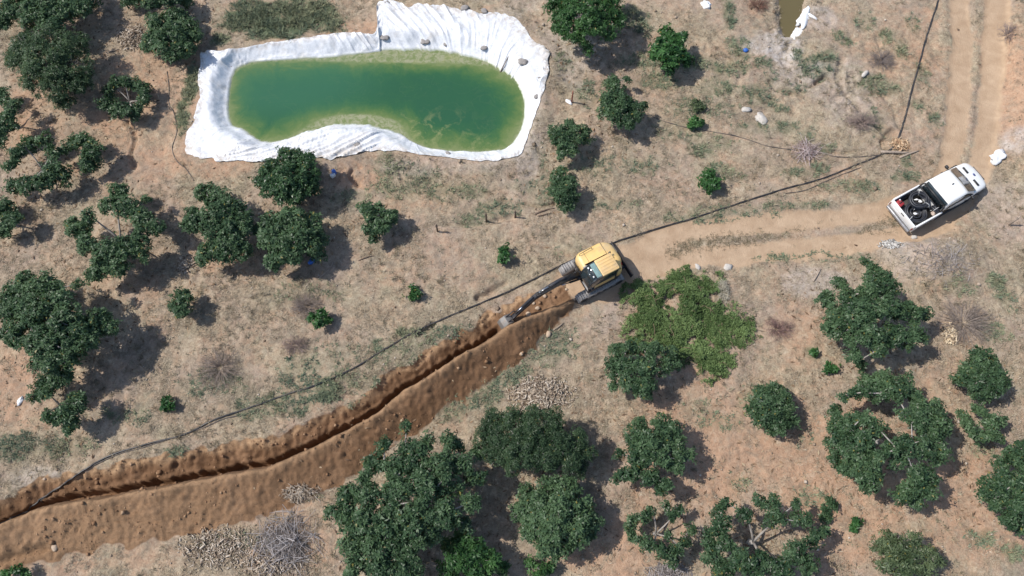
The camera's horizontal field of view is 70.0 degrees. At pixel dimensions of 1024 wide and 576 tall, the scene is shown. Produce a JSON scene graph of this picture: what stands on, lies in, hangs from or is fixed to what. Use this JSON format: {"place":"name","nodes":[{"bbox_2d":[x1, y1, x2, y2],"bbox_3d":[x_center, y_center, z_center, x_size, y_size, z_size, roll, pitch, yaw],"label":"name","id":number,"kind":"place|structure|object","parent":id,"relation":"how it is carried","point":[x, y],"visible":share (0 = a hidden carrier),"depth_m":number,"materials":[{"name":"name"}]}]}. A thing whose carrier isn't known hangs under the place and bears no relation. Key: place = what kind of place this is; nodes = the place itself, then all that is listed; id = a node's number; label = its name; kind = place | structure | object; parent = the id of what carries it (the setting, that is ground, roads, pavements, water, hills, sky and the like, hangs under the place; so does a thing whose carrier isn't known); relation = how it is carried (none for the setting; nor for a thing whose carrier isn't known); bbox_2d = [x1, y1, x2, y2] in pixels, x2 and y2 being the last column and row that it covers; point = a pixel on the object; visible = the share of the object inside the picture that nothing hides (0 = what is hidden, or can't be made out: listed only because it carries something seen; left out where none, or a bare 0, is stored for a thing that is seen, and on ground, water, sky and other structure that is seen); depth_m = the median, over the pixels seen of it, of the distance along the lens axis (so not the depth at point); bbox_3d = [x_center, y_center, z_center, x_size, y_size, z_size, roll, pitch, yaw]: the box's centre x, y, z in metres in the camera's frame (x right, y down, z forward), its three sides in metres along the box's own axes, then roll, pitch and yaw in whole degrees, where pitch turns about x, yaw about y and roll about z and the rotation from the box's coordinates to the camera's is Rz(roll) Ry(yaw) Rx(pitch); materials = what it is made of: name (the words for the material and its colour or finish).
{"place":"outdoors","nodes":[
{"label":"outdoors","id":0,"kind":"place"},
{"bbox_2d":[229,50,523,151],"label":"pond water","id":1,"kind":"structure","parent":0,"point":[441,100],"depth_m":46.77,"materials":[{"name":"liquid"}]},
{"bbox_2d":[0,0,1023,575],"bbox_3d":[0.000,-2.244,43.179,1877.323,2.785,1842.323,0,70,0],"label":"ground","id":2,"kind":"structure","parent":0,"point":[148,166],"depth_m":42.17,"materials":[{"name":"soil"}]},
{"bbox_2d":[0,85,23,150],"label":"orchard tree","id":3,"kind":"object","parent":2,"relation":"on","point":[9,112],"visible":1,"depth_m":43.79,"materials":[{"name":"green plant"}]},
{"bbox_2d":[0,195,24,238],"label":"orchard tree","id":4,"kind":"object","parent":2,"relation":"on","point":[10,219],"visible":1,"depth_m":41.95,"materials":[{"name":"green plant"}]},
{"bbox_2d":[0,562,31,575],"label":"sapling","id":5,"kind":"object","parent":2,"relation":"on","point":[15,569],"visible":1,"depth_m":36.09,"materials":[{"name":"green plant"}]},
{"bbox_2d":[0,128,73,197],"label":"orchard tree","id":6,"kind":"object","parent":2,"relation":"on","point":[51,172],"visible":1,"depth_m":42.94,"materials":[{"name":"green plant"}]},
{"bbox_2d":[1,23,96,111],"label":"orchard tree","id":7,"kind":"object","parent":2,"relation":"on","point":[53,70],"visible":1,"depth_m":44.27,"materials":[{"name":"green plant"}]},
{"bbox_2d":[0,0,103,34],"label":"orchard tree","id":8,"kind":"object","parent":2,"relation":"on","point":[41,13],"visible":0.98,"depth_m":46.07,"materials":[{"name":"green plant"}]},
{"bbox_2d":[24,372,89,436],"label":"orchard tree","id":9,"kind":"object","parent":2,"relation":"on","point":[66,416],"visible":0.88,"depth_m":37.76,"materials":[{"name":"green plant"}]},
{"bbox_2d":[0,268,123,389],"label":"orchard tree","id":10,"kind":"object","parent":2,"relation":"on","point":[64,336],"visible":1,"depth_m":37.99,"materials":[{"name":"green plant"}]},
{"bbox_2d":[56,130,107,174],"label":"orchard tree","id":11,"kind":"object","parent":2,"relation":"on","point":[91,153],"visible":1,"depth_m":43.35,"materials":[{"name":"green plant"}]},
{"bbox_2d":[62,182,166,285],"bbox_3d":[-22.419,-3.117,41.586,5.374,3.031,6.045,-32,73,-11],"label":"orchard tree","id":12,"kind":"object","parent":2,"relation":"on","point":[109,257],"visible":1,"depth_m":40.70,"materials":[{"name":"green plant"}]},
{"bbox_2d":[92,74,153,122],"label":"orchard tree","id":13,"kind":"object","parent":2,"relation":"on","point":[131,110],"visible":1,"depth_m":45.08,"materials":[{"name":"green plant"}]},
{"bbox_2d":[115,22,145,51],"bbox_3d":[-24.918,-16.509,47.857,2.167,0.520,2.402,0,70,0],"label":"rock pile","id":14,"kind":"object","parent":2,"relation":"on","point":[132,35],"visible":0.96,"depth_m":47.76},
{"bbox_2d":[40,414,246,503],"bbox_3d":[-19.707,8.812,39.143,11.480,1.013,0.712,-22,72,-8],"label":"irrigation hose","id":15,"kind":"object","parent":2,"relation":"on","point":[147,446],"visible":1,"depth_m":38.75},
{"bbox_2d":[119,0,194,9],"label":"orchard tree","id":16,"kind":"object","parent":2,"relation":"on","point":[151,4],"visible":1,"depth_m":47.13,"materials":[{"name":"green plant"}]},
{"bbox_2d":[159,394,175,412],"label":"sapling","id":17,"kind":"object","parent":2,"relation":"on","point":[166,404],"visible":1,"depth_m":39.17,"materials":[{"name":"green plant"}]},
{"bbox_2d":[139,6,203,64],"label":"orchard tree","id":18,"kind":"object","parent":2,"relation":"on","point":[177,28],"visible":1,"depth_m":45.94,"materials":[{"name":"green plant"}]},
{"bbox_2d":[167,71,193,180],"bbox_3d":[-21.110,-10.132,45.589,0.826,0.332,8.539,-19,71,-7],"label":"irrigation hose","id":19,"kind":"object","parent":2,"relation":"on","point":[176,128],"visible":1,"depth_m":45.34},
{"bbox_2d":[167,286,196,318],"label":"orchard tree","id":20,"kind":"object","parent":2,"relation":"on","point":[179,308],"visible":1,"depth_m":40.26,"materials":[{"name":"green plant"}]},
{"bbox_2d":[174,252,195,273],"bbox_3d":[-18.940,-1.442,42.304,1.292,0.310,1.362,0,70,0],"label":"wood heap","id":21,"kind":"object","parent":2,"relation":"on","point":[184,263],"visible":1,"depth_m":42.24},
{"bbox_2d":[178,181,254,266],"bbox_3d":[-16.625,-3.696,41.788,4.443,3.205,5.655,0,70,0],"label":"orchard tree","id":22,"kind":"object","parent":2,"relation":"on","point":[231,221],"visible":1,"depth_m":40.69,"materials":[{"name":"green plant"}]},
{"bbox_2d":[193,344,242,390],"bbox_3d":[-16.107,4.284,39.965,2.796,0.760,2.830,0,70,0],"label":"dry bush","id":23,"kind":"object","parent":2,"relation":"on","point":[212,362],"visible":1,"depth_m":40.09,"materials":[{"name":"plant"}]},
{"bbox_2d":[174,523,262,571],"bbox_3d":[-14.837,13.132,37.052,4.648,0.310,2.320,0,70,0],"label":"heap","id":24,"kind":"object","parent":2,"relation":"on","point":[214,548],"visible":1,"depth_m":37.01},
{"bbox_2d":[0,312,501,521],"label":"trench","id":25,"kind":"object","parent":2,"relation":"on","point":[391,385],"visible":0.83,"depth_m":39.14,"materials":[{"name":"soil"}]},
{"bbox_2d":[236,545,308,575],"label":"wood heap","id":26,"kind":"object","parent":2,"relation":"on","point":[257,569],"visible":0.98,"depth_m":36.66,"materials":[{"name":"wood"}]},
{"bbox_2d":[247,145,322,207],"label":"orchard tree","id":27,"kind":"object","parent":2,"relation":"on","point":[293,179],"visible":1,"depth_m":41.85,"materials":[{"name":"green plant"}]},
{"bbox_2d":[246,504,326,575],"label":"brushwood pile","id":28,"kind":"object","parent":2,"relation":"on","point":[280,539],"visible":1,"depth_m":36.84,"materials":[{"name":"wood"}]},
{"bbox_2d":[0,283,574,571],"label":"soil ridge","id":29,"kind":"structure","parent":2,"relation":"on","point":[160,507],"depth_m":37.51,"materials":[{"name":"soil"}]},
{"bbox_2d":[5,291,566,569],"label":"earth clods","id":30,"kind":"object","parent":29,"relation":"on","point":[93,523],"visible":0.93,"depth_m":38.24,"materials":[{"name":"soil"}]},
{"bbox_2d":[279,483,325,504],"bbox_3d":[-10.846,10.569,37.676,2.389,0.750,1.152,0,70,0],"label":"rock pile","id":31,"kind":"object","parent":29,"relation":"on","point":[298,493],"visible":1,"depth_m":37.68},
{"bbox_2d":[250,203,330,272],"bbox_3d":[-12.609,-2.688,41.491,4.590,2.973,4.059,0,70,0],"label":"orchard tree","id":32,"kind":"object","parent":2,"relation":"on","point":[283,235],"visible":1,"depth_m":40.67,"materials":[{"name":"green plant"}]},
{"bbox_2d":[279,334,308,355],"bbox_3d":[-12.101,3.086,40.446,1.850,0.684,1.508,0,70,0],"label":"dry bush","id":33,"kind":"object","parent":2,"relation":"on","point":[291,345],"visible":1,"depth_m":40.56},
{"bbox_2d":[288,293,324,319],"bbox_3d":[-11.638,1.001,41.145,2.140,0.734,1.982,0,70,0],"label":"dry bush","id":34,"kind":"object","parent":2,"relation":"on","point":[300,304],"visible":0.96,"depth_m":41.29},
{"bbox_2d":[305,307,333,329],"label":"sapling","id":35,"kind":"object","parent":2,"relation":"on","point":[319,321],"visible":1,"depth_m":40.46,"materials":[{"name":"green plant"}]},
{"bbox_2d":[185,0,549,161],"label":"pond liner","id":36,"kind":"object","parent":2,"relation":"on","point":[214,133],"visible":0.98,"depth_m":47.04,"materials":[{"name":"white plastic"}]},
{"bbox_2d":[518,58,527,64],"bbox_3d":[0.712,-14.512,46.847,0.661,0.228,0.539,0,70,0],"label":"sandbag","id":37,"kind":"object","parent":36,"relation":"on","point":[521,61],"visible":1,"depth_m":46.77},
{"bbox_2d":[354,200,398,243],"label":"orchard tree","id":38,"kind":"object","parent":2,"relation":"on","point":[376,226],"visible":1,"depth_m":41.83,"materials":[{"name":"green plant"}]},
{"bbox_2d":[322,419,488,575],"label":"orchard tree","id":39,"kind":"object","parent":2,"relation":"on","point":[383,534],"visible":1,"depth_m":34.35,"materials":[{"name":"green plant"}]},
{"bbox_2d":[402,283,422,301],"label":"sapling","id":40,"kind":"object","parent":2,"relation":"on","point":[415,292],"visible":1,"depth_m":41.35,"materials":[{"name":"green plant"}]},
{"bbox_2d":[0,0,938,523],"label":"irrigation pipe","id":41,"kind":"object","parent":2,"relation":"on","point":[494,296],"visible":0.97,"depth_m":41.54,"materials":[{"name":"plastic"}]},
{"bbox_2d":[434,528,511,575],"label":"orchard tree","id":42,"kind":"object","parent":2,"relation":"on","point":[462,552],"visible":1,"depth_m":35.05,"materials":[{"name":"green plant"}]},
{"bbox_2d":[497,242,515,264],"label":"sapling","id":43,"kind":"object","parent":2,"relation":"on","point":[504,255],"visible":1,"depth_m":41.95,"materials":[{"name":"green plant"}]},
{"bbox_2d":[0,0,1017,575],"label":"leaf litter","id":44,"kind":"object","parent":2,"relation":"on","point":[484,366],"visible":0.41,"depth_m":40.25,"materials":[{"name":"plant"}]},
{"bbox_2d":[0,0,1021,575],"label":"pebbles","id":45,"kind":"object","parent":2,"relation":"on","point":[478,528],"visible":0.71,"depth_m":41.52,"materials":[{"name":"stone"}]},
{"bbox_2d":[0,0,1023,575],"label":"green weeds","id":46,"kind":"object","parent":2,"relation":"on","point":[292,12],"visible":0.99,"depth_m":44.21,"materials":[{"name":"plant"}]},
{"bbox_2d":[471,403,598,480],"bbox_3d":[1.189,7.940,37.401,6.505,3.541,3.783,0,70,0],"label":"orchard tree","id":47,"kind":"object","parent":2,"relation":"on","point":[508,443],"visible":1,"depth_m":36.32,"materials":[{"name":"green plant"}]},
{"bbox_2d":[522,553,556,575],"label":"sapling","id":48,"kind":"object","parent":2,"relation":"on","point":[542,570],"visible":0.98,"depth_m":36.03,"materials":[{"name":"green plant"}]},
{"bbox_2d":[505,373,577,411],"bbox_3d":[1.594,5.780,39.742,4.014,0.488,2.351,0,70,0],"label":"stone pile","id":49,"kind":"object","parent":2,"relation":"on","point":[544,394],"visible":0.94,"depth_m":39.74,"materials":[{"name":"stone"}]},
{"bbox_2d":[508,473,605,565],"bbox_3d":[2.084,11.206,36.316,4.100,3.304,4.362,-31,73,-11],"label":"orchard tree","id":50,"kind":"object","parent":2,"relation":"on","point":[546,524],"visible":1,"depth_m":35.40,"materials":[{"name":"green plant"}]},
{"bbox_2d":[545,164,580,213],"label":"orchard tree","id":51,"kind":"object","parent":2,"relation":"on","point":[562,189],"visible":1,"depth_m":42.48,"materials":[{"name":"green plant"}]},
{"bbox_2d":[547,118,596,162],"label":"orchard tree","id":52,"kind":"object","parent":2,"relation":"on","point":[567,133],"visible":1,"depth_m":43.70,"materials":[{"name":"green plant"}]},
{"bbox_2d":[541,0,627,56],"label":"orchard tree","id":53,"kind":"object","parent":2,"relation":"on","point":[598,19],"visible":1,"depth_m":44.77,"materials":[{"name":"green plant"}]},
{"bbox_2d":[594,73,648,130],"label":"orchard tree","id":54,"kind":"object","parent":2,"relation":"on","point":[619,107],"visible":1,"depth_m":43.94,"materials":[{"name":"green plant"}]},
{"bbox_2d":[603,334,681,400],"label":"orchard tree","id":55,"kind":"object","parent":2,"relation":"on","point":[622,366],"visible":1,"depth_m":38.33,"materials":[{"name":"green plant"}]},
{"bbox_2d":[609,411,697,496],"bbox_3d":[7.237,8.596,37.374,4.081,3.156,4.441,24,72,8],"label":"orchard tree","id":56,"kind":"object","parent":2,"relation":"on","point":[647,446],"visible":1,"depth_m":36.45,"materials":[{"name":"green plant"}]},
{"bbox_2d":[623,500,697,570],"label":"orchard tree","id":57,"kind":"object","parent":2,"relation":"on","point":[671,554],"visible":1,"depth_m":35.95,"materials":[{"name":"green plant"}]},
{"bbox_2d":[642,560,694,575],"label":"brushwood pile","id":58,"kind":"object","parent":2,"relation":"on","point":[659,568],"visible":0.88,"depth_m":36.63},
{"bbox_2d":[647,22,695,77],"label":"orchard tree","id":59,"kind":"object","parent":2,"relation":"on","point":[668,46],"visible":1,"depth_m":45.56,"materials":[{"name":"green plant"}]},
{"bbox_2d":[607,264,763,386],"bbox_3d":[10.002,1.504,41.133,8.420,0.939,6.817,22,72,8],"label":"bramble thicket","id":60,"kind":"object","parent":2,"relation":"on","point":[694,291],"visible":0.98,"depth_m":40.98,"materials":[{"name":"green plant"}]},
{"bbox_2d":[686,115,704,129],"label":"sapling","id":61,"kind":"object","parent":2,"relation":"on","point":[694,121],"visible":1,"depth_m":45.13,"materials":[{"name":"green plant"}]},
{"bbox_2d":[690,98,708,112],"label":"sapling","id":62,"kind":"object","parent":2,"relation":"on","point":[694,103],"visible":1,"depth_m":45.69,"materials":[{"name":"green plant"}]},
{"bbox_2d":[700,0,711,9],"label":"plastic sack","id":63,"kind":"object","parent":2,"relation":"on","point":[706,4],"visible":1,"depth_m":48.70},
{"bbox_2d":[696,167,725,194],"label":"sapling","id":64,"kind":"object","parent":2,"relation":"on","point":[709,182],"visible":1,"depth_m":43.55,"materials":[{"name":"green plant"}]},
{"bbox_2d":[715,278,731,302],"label":"dry bush","id":65,"kind":"object","parent":2,"relation":"on","point":[723,287],"visible":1,"depth_m":41.64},
{"bbox_2d":[741,107,751,111],"bbox_3d":[14.739,-11.220,45.991,0.656,0.309,0.440,0,70,0],"label":"rock","id":66,"kind":"object","parent":2,"relation":"on","point":[746,109],"visible":1,"depth_m":45.87,"materials":[{"name":"stone"}]},
{"bbox_2d":[748,0,770,15],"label":"dry bush","id":67,"kind":"object","parent":2,"relation":"on","point":[761,3],"visible":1,"depth_m":48.55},
{"bbox_2d":[755,112,767,124],"bbox_3d":[15.642,-10.642,45.859,0.748,0.556,0.984,-40,75,-13],"label":"rock","id":68,"kind":"object","parent":2,"relation":"on","point":[760,117],"visible":1,"depth_m":45.67,"materials":[{"name":"stone"}]},
{"bbox_2d":[699,491,830,575],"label":"orchard tree","id":69,"kind":"object","parent":2,"relation":"on","point":[744,561],"visible":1,"depth_m":34.99,"materials":[{"name":"green plant"}]},
{"bbox_2d":[648,113,888,157],"bbox_3d":[15.785,-9.205,45.391,15.012,0.275,1.011,10,70,4],"label":"irrigation hose","id":70,"kind":"object","parent":2,"relation":"on","point":[757,142],"visible":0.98,"depth_m":45.27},
{"bbox_2d":[743,380,801,437],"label":"orchard tree","id":71,"kind":"object","parent":2,"relation":"on","point":[769,411],"visible":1,"depth_m":37.93,"materials":[{"name":"green plant"}]},
{"bbox_2d":[763,318,795,343],"bbox_3d":[14.979,2.254,40.776,1.939,0.718,1.711,0,70,0],"label":"dry bush","id":72,"kind":"object","parent":2,"relation":"on","point":[774,326],"visible":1,"depth_m":40.90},
{"bbox_2d":[779,0,803,36],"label":"puddle water","id":73,"kind":"structure","parent":2,"relation":"on","point":[790,14],"depth_m":49.09,"materials":[{"name":"brown liquid"}]},
{"bbox_2d":[790,27,802,39],"bbox_3d":[18.826,-16.759,48.221,0.903,0.412,1.116,0,70,0],"label":"plastic sack","id":74,"kind":"object","parent":2,"relation":"on","point":[797,31],"visible":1,"depth_m":48.09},
{"bbox_2d":[795,5,809,28],"bbox_3d":[19.431,-17.954,48.557,0.755,0.459,2.096,32,73,11],"label":"plastic sack","id":75,"kind":"object","parent":2,"relation":"on","point":[802,20],"visible":1,"depth_m":48.42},
{"bbox_2d":[789,136,830,167],"bbox_3d":[18.325,-8.243,44.906,2.838,1.149,2.313,0,70,0],"label":"dry bush","id":76,"kind":"object","parent":2,"relation":"on","point":[808,150],"visible":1,"depth_m":44.89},
{"bbox_2d":[808,346,818,357],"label":"sapling","id":77,"kind":"object","parent":2,"relation":"on","point":[813,352],"visible":1,"depth_m":40.27,"materials":[{"name":"green plant"}]},
{"bbox_2d":[784,167,860,193],"bbox_3d":[18.930,-6.439,44.374,5.254,0.149,0.285,-19,71,-7],"label":"irrigation hose","id":78,"kind":"object","parent":2,"relation":"on","point":[823,182],"visible":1,"depth_m":44.30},
{"bbox_2d":[817,511,833,525],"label":"sapling","id":79,"kind":"object","parent":2,"relation":"on","point":[826,518],"visible":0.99,"depth_m":37.26,"materials":[{"name":"green plant"}]},
{"bbox_2d":[818,495,838,515],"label":"sapling","id":80,"kind":"object","parent":2,"relation":"on","point":[832,503],"visible":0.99,"depth_m":37.46,"materials":[{"name":"green plant"}]},
{"bbox_2d":[821,360,841,374],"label":"sapling","id":81,"kind":"object","parent":2,"relation":"on","point":[830,368],"visible":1,"depth_m":39.90,"materials":[{"name":"green plant"}]},
{"bbox_2d":[848,516,864,533],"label":"sapling","id":82,"kind":"object","parent":2,"relation":"on","point":[855,524],"visible":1,"depth_m":37.16,"materials":[{"name":"green plant"}]},
{"bbox_2d":[844,108,878,133],"bbox_3d":[21.791,-10.507,45.402,2.458,0.828,2.026,0,70,0],"label":"dry bush","id":83,"kind":"object","parent":2,"relation":"on","point":[856,120],"visible":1,"depth_m":45.54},
{"bbox_2d":[813,254,935,372],"bbox_3d":[19.251,1.573,39.508,6.187,4.063,5.853,-34,73,-11],"label":"orchard tree","id":84,"kind":"object","parent":2,"relation":"on","point":[868,305],"visible":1,"depth_m":38.37,"materials":[{"name":"green plant"}]},
{"bbox_2d":[867,48,896,69],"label":"dry bush","id":85,"kind":"object","parent":2,"relation":"on","point":[883,55],"visible":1,"depth_m":47.31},
{"bbox_2d":[822,367,955,511],"bbox_3d":[18.881,7.655,37.163,6.667,4.178,7.133,0,70,0],"label":"orchard tree","id":86,"kind":"object","parent":2,"relation":"on","point":[864,459],"visible":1,"depth_m":36.05,"materials":[{"name":"green plant"}]},
{"bbox_2d":[877,239,904,248],"bbox_3d":[22.194,-2.579,42.850,1.447,0.556,0.838,0,70,0],"label":"rubble heap","id":87,"kind":"object","parent":2,"relation":"on","point":[888,243],"visible":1,"depth_m":42.84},
{"bbox_2d":[880,150,908,153],"bbox_3d":[23.595,-8.338,45.034,1.811,0.229,0.172,3,70,1],"label":"log","id":88,"kind":"object","parent":2,"relation":"on","point":[895,152],"visible":1,"depth_m":44.97,"materials":[{"name":"brown wood"}]},
{"bbox_2d":[889,137,910,150],"bbox_3d":[24.063,-8.934,45.292,1.332,0.406,1.090,0,70,0],"label":"wood heap","id":89,"kind":"object","parent":2,"relation":"on","point":[903,144],"visible":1,"depth_m":45.22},
{"bbox_2d":[868,528,947,575],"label":"orchard tree","id":90,"kind":"object","parent":2,"relation":"on","point":[895,551],"visible":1,"depth_m":35.31,"materials":[{"name":"green plant"}]},
{"bbox_2d":[900,238,979,287],"bbox_3d":[24.592,-1.608,41.926,5.025,0.943,3.183,0,70,0],"label":"brushwood pile","id":91,"kind":"object","parent":2,"relation":"on","point":[947,258],"visible":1,"depth_m":41.78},
{"bbox_2d":[940,321,959,345],"bbox_3d":[24.602,2.504,40.923,1.128,0.451,1.435,0,70,0],"label":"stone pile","id":92,"kind":"object","parent":2,"relation":"on","point":[952,333],"visible":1,"depth_m":40.85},
{"bbox_2d":[932,300,997,346],"bbox_3d":[25.510,1.878,40.876,4.248,0.850,2.940,0,70,0],"label":"dry bush","id":93,"kind":"object","parent":2,"relation":"on","point":[973,323],"visible":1,"depth_m":41.09,"materials":[{"name":"plant"}]},
{"bbox_2d":[947,344,1012,403],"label":"orchard tree","id":94,"kind":"object","parent":2,"relation":"on","point":[983,373],"visible":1,"depth_m":38.43,"materials":[{"name":"green plant"}]},
{"bbox_2d":[954,400,1009,446],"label":"orchard tree","id":95,"kind":"object","parent":2,"relation":"on","point":[991,424],"visible":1,"depth_m":37.89,"materials":[{"name":"green plant"}]},
{"bbox_2d":[989,149,1006,165],"bbox_3d":[29.886,-8.076,45.008,1.274,0.518,0.760,-33,73,-11],"label":"plastic sack","id":96,"kind":"object","parent":2,"relation":"on","point":[997,156],"visible":1,"depth_m":44.81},
{"bbox_2d":[973,439,1023,537],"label":"orchard tree","id":97,"kind":"object","parent":2,"relation":"on","point":[1001,484],"visible":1,"depth_m":35.88,"materials":[{"name":"green plant"}]},
{"bbox_2d":[997,19,1018,43],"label":"dry bush","id":98,"kind":"object","parent":2,"relation":"on","point":[1012,28],"visible":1,"depth_m":47.67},
{"bbox_2d":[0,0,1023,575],"bbox_3d":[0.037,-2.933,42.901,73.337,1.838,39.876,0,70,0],"label":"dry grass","id":99,"kind":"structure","parent":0,"point":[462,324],"depth_m":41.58,"materials":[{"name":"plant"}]},
{"bbox_2d":[544,0,1015,322],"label":"dirt road","id":100,"kind":"structure","parent":0,"point":[645,254],"depth_m":43.70,"materials":[{"name":"soil"}]},
{"bbox_2d":[497,242,632,328],"bbox_3d":[2.841,-0.119,41.026,8.226,3.273,2.500,-27,72,-9],"label":"excavator","id":101,"kind":"object","parent":100,"relation":"on","point":[596,270],"visible":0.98,"depth_m":40.77,"materials":[{"name":"metal"}]},
{"bbox_2d":[724,264,732,270],"bbox_3d":[12.557,-1.189,42.469,0.547,0.250,0.481,10,70,4],"label":"rock","id":102,"kind":"object","parent":100,"relation":"on","point":[727,267],"visible":1,"depth_m":42.40,"materials":[{"name":"stone"}]},
{"bbox_2d":[886,163,985,231],"bbox_3d":[25.372,-5.627,43.131,6.121,2.128,2.531,-27,72,-9],"label":"pickup truck","id":103,"kind":"object","parent":100,"relation":"on","point":[952,188],"visible":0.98,"depth_m":42.72,"materials":[{"name":"white paint"}]},
{"bbox_2d":[903,202,927,223],"bbox_3d":[23.693,-4.431,42.922,1.342,0.520,1.317,-7,70,-2],"label":"pipe coil","id":104,"kind":"object","parent":103,"relation":"on","point":[923,212],"visible":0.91,"depth_m":42.83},
{"bbox_2d":[909,208,921,218],"bbox_3d":[23.698,-4.421,43.014,0.725,0.312,0.774,-26,75,-15],"label":"pipe coil","id":105,"kind":"object","parent":103,"relation":"in","point":[918,211],"visible":1,"depth_m":42.94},
{"bbox_2d":[908,189,929,208],"bbox_3d":[23.938,-5.146,42.955,1.127,0.425,1.232,-30,68,0],"label":"pipe coil","id":106,"kind":"object","parent":103,"relation":"in","point":[923,195],"visible":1,"depth_m":42.89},
{"bbox_2d":[930,205,938,214],"bbox_3d":[24.752,-4.578,42.774,0.358,0.778,0.603,-35,72,13],"label":"pipe coil","id":107,"kind":"object","parent":103,"relation":"on","point":[934,208],"visible":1,"depth_m":42.58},
{"bbox_2d":[665,215,899,262],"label":"track grass","id":108,"kind":"structure","parent":0,"point":[710,242],"depth_m":43.20,"materials":[{"name":"plant"}]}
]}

